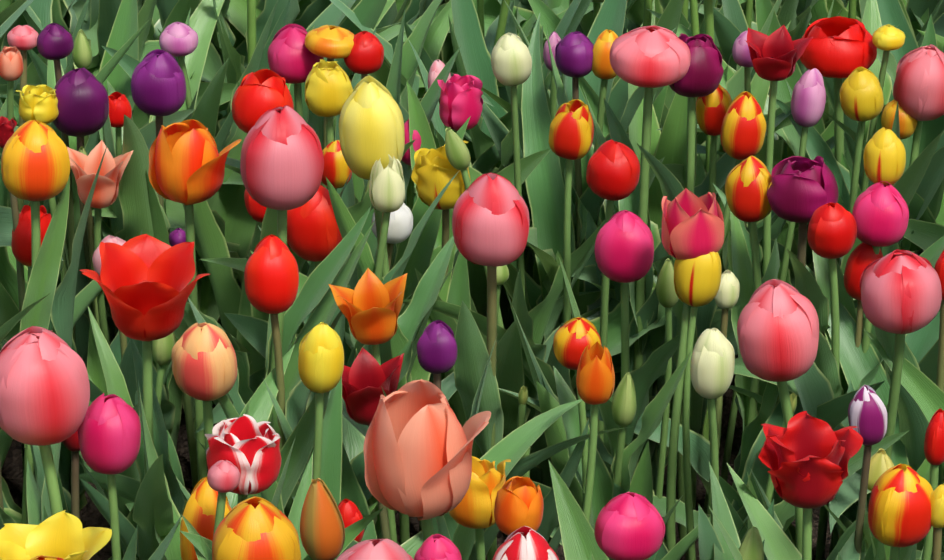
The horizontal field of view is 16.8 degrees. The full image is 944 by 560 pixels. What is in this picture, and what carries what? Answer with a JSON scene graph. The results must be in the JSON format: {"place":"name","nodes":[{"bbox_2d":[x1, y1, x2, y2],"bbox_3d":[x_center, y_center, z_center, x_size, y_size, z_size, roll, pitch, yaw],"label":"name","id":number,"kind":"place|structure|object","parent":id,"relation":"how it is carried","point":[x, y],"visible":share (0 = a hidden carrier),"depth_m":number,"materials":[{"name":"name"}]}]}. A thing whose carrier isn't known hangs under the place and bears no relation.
{"place":"outdoors","nodes":[
{"label":"outdoors","id":0,"kind":"place"},
{"bbox_2d":[1,354,831,559],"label":"bed soil","id":1,"kind":"structure","parent":0,"point":[91,515],"depth_m":3.19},
{"bbox_2d":[1,205,50,513],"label":"tulip","id":2,"kind":"object","parent":1,"relation":"on","point":[21,243],"visible":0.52,"depth_m":2.78,"materials":[{"name":"red plant"}]},
{"bbox_2d":[1,120,69,523],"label":"tulip","id":3,"kind":"object","parent":1,"relation":"on","point":[35,165],"visible":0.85,"depth_m":2.65,"materials":[{"name":"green plant"}]},
{"bbox_2d":[0,85,86,510],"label":"tulip","id":4,"kind":"object","parent":1,"relation":"on","point":[39,102],"visible":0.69,"depth_m":2.87,"materials":[{"name":"yellow plant"}]},
{"bbox_2d":[0,116,108,501],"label":"tulip","id":5,"kind":"object","parent":1,"relation":"on","point":[61,317],"visible":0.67,"depth_m":2.79,"materials":[{"name":"green plant"}]},
{"bbox_2d":[0,510,111,559],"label":"tulip","id":6,"kind":"object","parent":1,"relation":"on","point":[64,535],"visible":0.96,"depth_m":2.26,"materials":[{"name":"yellow plant"}]},
{"bbox_2d":[37,23,80,342],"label":"tulip","id":7,"kind":"object","parent":1,"relation":"on","point":[55,43],"visible":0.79,"depth_m":2.95,"materials":[{"name":"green plant"}]},
{"bbox_2d":[0,0,138,314],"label":"tulip","id":8,"kind":"object","parent":1,"relation":"on","point":[124,30],"visible":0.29,"depth_m":3.21,"materials":[{"name":"green plant"}]},
{"bbox_2d":[53,67,108,317],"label":"tulip","id":9,"kind":"object","parent":1,"relation":"on","point":[83,100],"visible":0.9,"depth_m":2.88,"materials":[{"name":"purple plant"}]},
{"bbox_2d":[26,393,140,559],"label":"tulip","id":10,"kind":"object","parent":1,"relation":"on","point":[109,433],"visible":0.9,"depth_m":2.28,"materials":[{"name":"pink plant"}]},
{"bbox_2d":[0,326,181,559],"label":"tulip","id":11,"kind":"object","parent":1,"relation":"on","point":[44,391],"visible":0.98,"depth_m":2.24,"materials":[{"name":"pink plant"}]},
{"bbox_2d":[67,140,133,547],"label":"tulip","id":12,"kind":"object","parent":1,"relation":"on","point":[84,167],"visible":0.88,"depth_m":2.85,"materials":[{"name":"orange plant"}]},
{"bbox_2d":[91,80,131,335],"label":"tulip","id":13,"kind":"object","parent":1,"relation":"on","point":[111,130],"visible":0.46,"depth_m":2.97,"materials":[{"name":"green plant"}]},
{"bbox_2d":[0,0,235,128],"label":"tulip plant","id":14,"kind":"object","parent":1,"relation":"on","point":[140,117],"visible":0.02,"depth_m":3.31,"materials":[{"name":"green plant"}]},
{"bbox_2d":[14,0,229,313],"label":"tulip plant","id":15,"kind":"object","parent":1,"relation":"on","point":[202,20],"visible":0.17,"depth_m":3.19,"materials":[{"name":"green plant"}]},
{"bbox_2d":[79,231,175,545],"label":"tulip","id":16,"kind":"object","parent":1,"relation":"on","point":[120,347],"visible":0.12,"depth_m":2.80,"materials":[{"name":"green plant"}]},
{"bbox_2d":[87,307,184,517],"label":"tulip","id":17,"kind":"object","parent":1,"relation":"on","point":[114,376],"visible":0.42,"depth_m":2.71,"materials":[{"name":"green plant"}]},
{"bbox_2d":[101,8,190,448],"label":"tulip","id":18,"kind":"object","parent":1,"relation":"on","point":[158,86],"visible":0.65,"depth_m":2.88,"materials":[{"name":"green plant"}]},
{"bbox_2d":[79,322,250,559],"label":"tulip","id":19,"kind":"object","parent":1,"relation":"on","point":[204,363],"visible":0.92,"depth_m":2.39,"materials":[{"name":"orange plant"}]},
{"bbox_2d":[148,119,240,481],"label":"tulip","id":20,"kind":"object","parent":1,"relation":"on","point":[187,160],"visible":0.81,"depth_m":2.67,"materials":[{"name":"orange plant"}]},
{"bbox_2d":[79,234,329,559],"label":"tulip","id":21,"kind":"object","parent":1,"relation":"on","point":[143,280],"visible":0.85,"depth_m":2.45,"materials":[{"name":"red plant"}]},
{"bbox_2d":[180,477,230,559],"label":"tulip","id":22,"kind":"object","parent":1,"relation":"on","point":[199,513],"visible":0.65,"depth_m":2.25,"materials":[{"name":"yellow plant"}]},
{"bbox_2d":[79,414,376,525],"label":"tulip plant","id":23,"kind":"object","parent":1,"relation":"on","point":[353,439],"visible":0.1,"depth_m":2.62,"materials":[{"name":"green plant"}]},
{"bbox_2d":[102,0,355,148],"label":"tulip plant","id":24,"kind":"object","parent":1,"relation":"on","point":[332,14],"visible":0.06,"depth_m":3.21,"materials":[{"name":"green plant"}]},
{"bbox_2d":[159,22,314,439],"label":"tulip","id":25,"kind":"object","parent":1,"relation":"on","point":[179,41],"visible":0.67,"depth_m":3.11,"materials":[{"name":"green plant"}]},
{"bbox_2d":[181,496,300,559],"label":"tulip","id":26,"kind":"object","parent":1,"relation":"on","point":[255,528],"visible":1,"depth_m":2.12,"materials":[{"name":"yellow plant"}]},
{"bbox_2d":[204,345,295,508],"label":"tulip","id":27,"kind":"object","parent":1,"relation":"on","point":[247,446],"visible":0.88,"depth_m":2.31,"materials":[{"name":"red plant"}]},
{"bbox_2d":[182,69,323,354],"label":"tulip","id":28,"kind":"object","parent":1,"relation":"on","point":[257,94],"visible":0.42,"depth_m":2.96,"materials":[{"name":"green plant"}]},
{"bbox_2d":[142,220,374,516],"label":"tulip plant","id":29,"kind":"object","parent":1,"relation":"on","point":[325,309],"visible":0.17,"depth_m":2.65,"materials":[{"name":"green plant"}]},
{"bbox_2d":[140,0,400,116],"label":"tulip plant","id":30,"kind":"object","parent":1,"relation":"on","point":[214,62],"visible":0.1,"depth_m":3.33,"materials":[{"name":"green plant"}]},
{"bbox_2d":[183,105,370,482],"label":"tulip","id":31,"kind":"object","parent":1,"relation":"on","point":[282,163],"visible":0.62,"depth_m":2.56,"materials":[{"name":"pink plant"}]},
{"bbox_2d":[126,234,456,510],"bbox_3d":[-0.140,0.251,2.541,0.318,0.551,0.343,0,27,1],"label":"tulip","id":32,"kind":"object","parent":1,"relation":"on","point":[271,276],"visible":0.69,"depth_m":2.50,"materials":[{"name":"red plant"}]},
{"bbox_2d":[207,452,384,559],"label":"tulip","id":33,"kind":"object","parent":1,"relation":"on","point":[223,477],"visible":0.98,"depth_m":2.24,"materials":[{"name":"green plant"}]},
{"bbox_2d":[267,24,365,261],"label":"tulip","id":34,"kind":"object","parent":1,"relation":"on","point":[292,59],"visible":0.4,"depth_m":2.94,"materials":[{"name":"pink plant"}]},
{"bbox_2d":[239,0,394,289],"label":"tulip plant","id":35,"kind":"object","parent":1,"relation":"on","point":[370,13],"visible":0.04,"depth_m":3.19,"materials":[{"name":"green plant"}]},
{"bbox_2d":[300,478,344,559],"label":"tulip","id":36,"kind":"object","parent":1,"relation":"on","point":[322,531],"visible":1,"depth_m":2.21,"materials":[{"name":"orange plant"}]},
{"bbox_2d":[194,59,469,433],"bbox_3d":[-0.149,0.092,2.860,0.125,0.546,0.351,16,31,29],"label":"tulip","id":37,"kind":"object","parent":1,"relation":"on","point":[328,89],"visible":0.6,"depth_m":2.84,"materials":[{"name":"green plant"}]},
{"bbox_2d":[204,46,460,342],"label":"tulip","id":38,"kind":"object","parent":1,"relation":"on","point":[337,171],"visible":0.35,"depth_m":2.91,"materials":[{"name":"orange plant"}]},
{"bbox_2d":[224,185,455,390],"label":"tulip","id":39,"kind":"object","parent":1,"relation":"on","point":[314,234],"visible":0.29,"depth_m":2.73,"materials":[{"name":"red plant"}]},
{"bbox_2d":[239,189,457,374],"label":"tulip","id":40,"kind":"object","parent":1,"relation":"on","point":[266,217],"visible":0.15,"depth_m":2.85,"materials":[{"name":"green plant"}]},
{"bbox_2d":[305,25,400,264],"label":"tulip","id":41,"kind":"object","parent":1,"relation":"on","point":[330,42],"visible":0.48,"depth_m":2.91,"materials":[{"name":"yellow plant"}]},
{"bbox_2d":[199,257,530,530],"bbox_3d":[-0.083,0.161,2.836,0.293,0.443,0.124,0,27,1],"label":"tulip plant","id":42,"kind":"object","parent":1,"relation":"on","point":[509,370],"visible":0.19,"depth_m":2.75,"materials":[{"name":"green plant"}]},
{"bbox_2d":[326,75,411,544],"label":"tulip","id":43,"kind":"object","parent":1,"relation":"on","point":[371,126],"visible":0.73,"depth_m":2.66,"materials":[{"name":"yellow plant"}]},
{"bbox_2d":[299,154,459,538],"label":"tulip","id":44,"kind":"object","parent":1,"relation":"on","point":[387,190],"visible":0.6,"depth_m":2.69,"materials":[{"name":"green plant"}]},
{"bbox_2d":[292,320,497,539],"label":"tulip","id":45,"kind":"object","parent":1,"relation":"on","point":[437,350],"visible":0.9,"depth_m":2.46,"materials":[{"name":"purple plant"}]},
{"bbox_2d":[323,347,474,559],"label":"tulip","id":46,"kind":"object","parent":1,"relation":"on","point":[366,377],"visible":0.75,"depth_m":2.47,"materials":[{"name":"red plant"}]},
{"bbox_2d":[218,322,581,558],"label":"tulip","id":47,"kind":"object","parent":1,"relation":"on","point":[321,360],"visible":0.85,"depth_m":2.42,"materials":[{"name":"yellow plant"}]},
{"bbox_2d":[400,0,442,200],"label":"tulip plant","id":48,"kind":"object","parent":1,"relation":"on","point":[416,38],"visible":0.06,"depth_m":3.20,"materials":[{"name":"green plant"}]},
{"bbox_2d":[363,379,490,540],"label":"tulip","id":49,"kind":"object","parent":1,"relation":"on","point":[418,443],"visible":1,"depth_m":2.17,"materials":[{"name":"orange plant"}]},
{"bbox_2d":[411,141,470,426],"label":"tulip","id":50,"kind":"object","parent":1,"relation":"on","point":[434,172],"visible":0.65,"depth_m":2.80,"materials":[{"name":"yellow plant"}]},
{"bbox_2d":[406,74,482,249],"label":"tulip","id":51,"kind":"object","parent":1,"relation":"on","point":[461,101],"visible":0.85,"depth_m":2.89,"materials":[{"name":"pink plant"}]},
{"bbox_2d":[344,10,550,269],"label":"tulip","id":52,"kind":"object","parent":1,"relation":"on","point":[365,58],"visible":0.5,"depth_m":2.92,"materials":[{"name":"red plant"}]},
{"bbox_2d":[404,0,542,167],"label":"tulip plant","id":53,"kind":"object","parent":1,"relation":"on","point":[476,49],"visible":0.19,"depth_m":3.30,"materials":[{"name":"green plant"}]},
{"bbox_2d":[328,268,628,559],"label":"tulip","id":54,"kind":"object","parent":1,"relation":"on","point":[370,306],"visible":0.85,"depth_m":2.51,"materials":[{"name":"orange plant"}]},
{"bbox_2d":[449,456,510,559],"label":"tulip","id":55,"kind":"object","parent":1,"relation":"on","point":[474,508],"visible":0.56,"depth_m":2.31,"materials":[{"name":"yellow plant"}]},
{"bbox_2d":[408,39,558,382],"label":"tulip","id":56,"kind":"object","parent":1,"relation":"on","point":[477,283],"visible":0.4,"depth_m":3.12,"materials":[{"name":"green plant"}]},
{"bbox_2d":[436,476,543,539],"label":"tulip","id":57,"kind":"object","parent":1,"relation":"on","point":[519,503],"visible":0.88,"depth_m":2.23,"materials":[{"name":"orange plant"}]},
{"bbox_2d":[445,127,575,548],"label":"tulip","id":58,"kind":"object","parent":1,"relation":"on","point":[457,153],"visible":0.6,"depth_m":2.78,"materials":[{"name":"green plant"}]},
{"bbox_2d":[448,0,580,344],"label":"tulip plant","id":59,"kind":"object","parent":1,"relation":"on","point":[482,142],"visible":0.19,"depth_m":3.21,"materials":[{"name":"green plant"}]},
{"bbox_2d":[452,172,588,559],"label":"tulip","id":60,"kind":"object","parent":1,"relation":"on","point":[490,222],"visible":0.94,"depth_m":2.51,"materials":[{"name":"pink plant"}]},
{"bbox_2d":[493,526,558,559],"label":"tulip","id":61,"kind":"object","parent":1,"relation":"on","point":[524,543],"visible":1,"depth_m":2.09,"materials":[{"name":"red plant"}]},
{"bbox_2d":[470,33,664,466],"bbox_3d":[0.122,0.027,2.974,0.190,0.557,0.234,-21,34,-35],"label":"tulip","id":62,"kind":"object","parent":1,"relation":"on","point":[511,61],"visible":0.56,"depth_m":2.92,"materials":[{"name":"green plant"}]},
{"bbox_2d":[549,99,593,373],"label":"tulip","id":63,"kind":"object","parent":1,"relation":"on","point":[571,132],"visible":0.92,"depth_m":2.78,"materials":[{"name":"orange plant"}]},
{"bbox_2d":[553,317,601,510],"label":"tulip","id":64,"kind":"object","parent":1,"relation":"on","point":[574,338],"visible":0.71,"depth_m":2.52,"materials":[{"name":"multicoloured plant"}]},
{"bbox_2d":[482,0,675,285],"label":"tulip","id":65,"kind":"object","parent":1,"relation":"on","point":[611,15],"visible":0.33,"depth_m":3.16,"materials":[{"name":"green plant"}]},
{"bbox_2d":[521,14,655,325],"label":"tulip","id":66,"kind":"object","parent":1,"relation":"on","point":[544,179],"visible":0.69,"depth_m":3.03,"materials":[{"name":"green plant"}]},
{"bbox_2d":[499,258,678,546],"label":"tulip","id":67,"kind":"object","parent":1,"relation":"on","point":[667,297],"visible":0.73,"depth_m":2.69,"materials":[{"name":"green plant"}]},
{"bbox_2d":[506,210,679,508],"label":"tulip","id":68,"kind":"object","parent":1,"relation":"on","point":[624,248],"visible":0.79,"depth_m":2.62,"materials":[{"name":"green plant"}]},
{"bbox_2d":[586,139,639,442],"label":"tulip","id":69,"kind":"object","parent":1,"relation":"on","point":[613,172],"visible":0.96,"depth_m":2.68,"materials":[{"name":"red plant"}]},
{"bbox_2d":[543,30,696,466],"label":"tulip plant","id":70,"kind":"object","parent":1,"relation":"on","point":[669,142],"visible":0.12,"depth_m":3.01,"materials":[{"name":"green plant"}]},
{"bbox_2d":[553,352,690,529],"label":"tulip","id":71,"kind":"object","parent":1,"relation":"on","point":[625,460],"visible":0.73,"depth_m":2.57,"materials":[{"name":"green plant"}]},
{"bbox_2d":[594,492,664,559],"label":"tulip","id":72,"kind":"object","parent":1,"relation":"on","point":[629,525],"visible":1,"depth_m":2.21,"materials":[{"name":"pink plant"}]},
{"bbox_2d":[576,341,710,559],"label":"tulip","id":73,"kind":"object","parent":1,"relation":"on","point":[595,379],"visible":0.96,"depth_m":2.44,"materials":[{"name":"orange plant"}]},
{"bbox_2d":[503,28,790,399],"bbox_3d":[0.084,-0.003,3.072,0.445,0.520,0.104,16,31,29],"label":"tulip","id":74,"kind":"object","parent":1,"relation":"on","point":[589,199],"visible":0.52,"depth_m":2.99,"materials":[{"name":"green plant"}]},
{"bbox_2d":[582,25,737,518],"bbox_3d":[0.189,0.038,2.942,0.299,0.565,0.090,24,35,38],"label":"tulip","id":75,"kind":"object","parent":1,"relation":"on","point":[648,58],"visible":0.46,"depth_m":2.91,"materials":[{"name":"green plant"}]},
{"bbox_2d":[608,251,721,559],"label":"tulip","id":76,"kind":"object","parent":1,"relation":"on","point":[697,280],"visible":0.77,"depth_m":2.54,"materials":[{"name":"yellow plant"}]},
{"bbox_2d":[614,33,723,539],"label":"tulip","id":77,"kind":"object","parent":1,"relation":"on","point":[702,77],"visible":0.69,"depth_m":2.88,"materials":[{"name":"purple plant"}]},
{"bbox_2d":[586,156,778,493],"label":"tulip","id":78,"kind":"object","parent":1,"relation":"on","point":[748,181],"visible":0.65,"depth_m":2.76,"materials":[{"name":"green plant"}]},
{"bbox_2d":[654,328,734,559],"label":"tulip","id":79,"kind":"object","parent":1,"relation":"on","point":[712,364],"visible":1,"depth_m":2.38,"materials":[{"name":"white plant"}]},
{"bbox_2d":[637,91,765,559],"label":"tulip","id":80,"kind":"object","parent":1,"relation":"on","point":[743,131],"visible":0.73,"depth_m":2.82,"materials":[{"name":"green plant"}]},
{"bbox_2d":[548,459,864,559],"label":"tulip plant","id":81,"kind":"object","parent":1,"relation":"on","point":[579,542],"visible":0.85,"depth_m":2.36,"materials":[{"name":"green plant"}]},
{"bbox_2d":[709,462,764,559],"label":"tulip","id":82,"kind":"object","parent":1,"relation":"on","point":[751,547],"visible":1,"depth_m":2.41,"materials":[{"name":"green plant"}]},
{"bbox_2d":[696,21,790,513],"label":"tulip","id":83,"kind":"object","parent":1,"relation":"on","point":[711,110],"visible":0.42,"depth_m":2.95,"materials":[{"name":"green plant"}]},
{"bbox_2d":[653,202,856,559],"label":"tulip","id":84,"kind":"object","parent":1,"relation":"on","point":[832,233],"visible":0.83,"depth_m":2.65,"materials":[{"name":"red plant"}]},
{"bbox_2d":[727,68,825,283],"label":"tulip","id":85,"kind":"object","parent":1,"relation":"on","point":[808,100],"visible":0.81,"depth_m":2.87,"materials":[{"name":"pink plant"}]},
{"bbox_2d":[647,188,909,550],"bbox_3d":[0.247,0.207,2.605,0.224,0.571,0.080,11,29,21],"label":"tulip","id":86,"kind":"object","parent":1,"relation":"on","point":[692,225],"visible":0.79,"depth_m":2.53,"materials":[{"name":"pink plant"}]},
{"bbox_2d":[724,279,873,559],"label":"tulip","id":87,"kind":"object","parent":1,"relation":"on","point":[778,330],"visible":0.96,"depth_m":2.43,"materials":[{"name":"pink plant"}]},
{"bbox_2d":[719,380,885,528],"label":"tulip plant","id":88,"kind":"object","parent":1,"relation":"on","point":[833,413],"visible":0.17,"depth_m":2.69,"materials":[{"name":"green plant"}]},
{"bbox_2d":[767,156,838,546],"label":"tulip","id":89,"kind":"object","parent":1,"relation":"on","point":[800,190],"visible":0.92,"depth_m":2.67,"materials":[{"name":"purple plant"}]},
{"bbox_2d":[758,411,868,559],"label":"tulip","id":90,"kind":"object","parent":1,"relation":"on","point":[804,456],"visible":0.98,"depth_m":2.23,"materials":[{"name":"red plant"}]},
{"bbox_2d":[746,0,891,266],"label":"tulip plant","id":91,"kind":"object","parent":1,"relation":"on","point":[871,20],"depth_m":3.20,"materials":[{"name":"green plant"}]},
{"bbox_2d":[709,463,932,559],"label":"tulip","id":92,"kind":"object","parent":1,"relation":"on","point":[899,511],"visible":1,"depth_m":2.23,"materials":[{"name":"multicoloured plant"}]},
{"bbox_2d":[713,25,941,403],"bbox_3d":[0.318,0.045,2.937,0.241,0.557,0.092,14,30,25],"label":"tulip","id":93,"kind":"object","parent":1,"relation":"on","point":[776,55],"visible":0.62,"depth_m":2.85,"materials":[{"name":"red plant"}]},
{"bbox_2d":[776,67,883,308],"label":"tulip","id":94,"kind":"object","parent":1,"relation":"on","point":[861,98],"visible":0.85,"depth_m":2.89,"materials":[{"name":"yellow plant"}]},
{"bbox_2d":[726,409,943,559],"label":"tulip","id":95,"kind":"object","parent":1,"relation":"on","point":[778,544],"visible":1,"depth_m":2.45,"materials":[{"name":"green plant"}]},
{"bbox_2d":[729,127,943,482],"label":"tulip","id":96,"kind":"object","parent":1,"relation":"on","point":[884,156],"visible":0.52,"depth_m":2.65,"materials":[{"name":"yellow plant"}]},
{"bbox_2d":[800,16,900,265],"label":"tulip","id":97,"kind":"object","parent":1,"relation":"on","point":[838,49],"visible":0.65,"depth_m":2.94,"materials":[{"name":"red plant"}]},
{"bbox_2d":[829,242,882,554],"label":"tulip","id":98,"kind":"object","parent":1,"relation":"on","point":[862,257],"visible":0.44,"depth_m":2.68,"materials":[{"name":"red plant"}]},
{"bbox_2d":[838,385,886,559],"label":"tulip","id":99,"kind":"object","parent":1,"relation":"on","point":[867,413],"visible":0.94,"depth_m":2.32,"materials":[{"name":"purple plant"}]},
{"bbox_2d":[792,250,943,485],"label":"leaf","id":100,"kind":"object","parent":1,"relation":"on","point":[858,365],"visible":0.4,"depth_m":2.57,"materials":[{"name":"green plant"}]},
{"bbox_2d":[794,362,943,550],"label":"leaf","id":101,"kind":"object","parent":1,"relation":"on","point":[813,387],"visible":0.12,"depth_m":2.61,"materials":[{"name":"green plant"}]},
{"bbox_2d":[805,24,943,334],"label":"tulip","id":102,"kind":"object","parent":1,"relation":"on","point":[888,38],"visible":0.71,"depth_m":2.93,"materials":[{"name":"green plant"}]},
{"bbox_2d":[812,181,943,534],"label":"tulip","id":103,"kind":"object","parent":1,"relation":"on","point":[880,212],"visible":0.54,"depth_m":2.65,"materials":[{"name":"green plant"}]},
{"bbox_2d":[822,15,943,189],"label":"leaf","id":104,"kind":"object","parent":1,"relation":"on","point":[932,130],"visible":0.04,"depth_m":3.13,"materials":[{"name":"green plant"}]},
{"bbox_2d":[839,44,943,265],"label":"tulip","id":105,"kind":"object","parent":1,"relation":"on","point":[918,91],"visible":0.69,"depth_m":2.91,"materials":[{"name":"pink plant"}]},
{"bbox_2d":[842,249,941,522],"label":"tulip","id":106,"kind":"object","parent":1,"relation":"on","point":[901,293],"visible":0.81,"depth_m":2.45,"materials":[{"name":"pink plant"}]},
{"bbox_2d":[876,0,918,92],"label":"tulip plant","id":107,"kind":"object","parent":1,"relation":"on","point":[891,12],"visible":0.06,"depth_m":3.27,"materials":[{"name":"green plant"}]},
{"bbox_2d":[863,328,943,552],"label":"leaf","id":108,"kind":"object","parent":1,"relation":"on","point":[923,390],"visible":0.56,"depth_m":2.55,"materials":[{"name":"green plant"}]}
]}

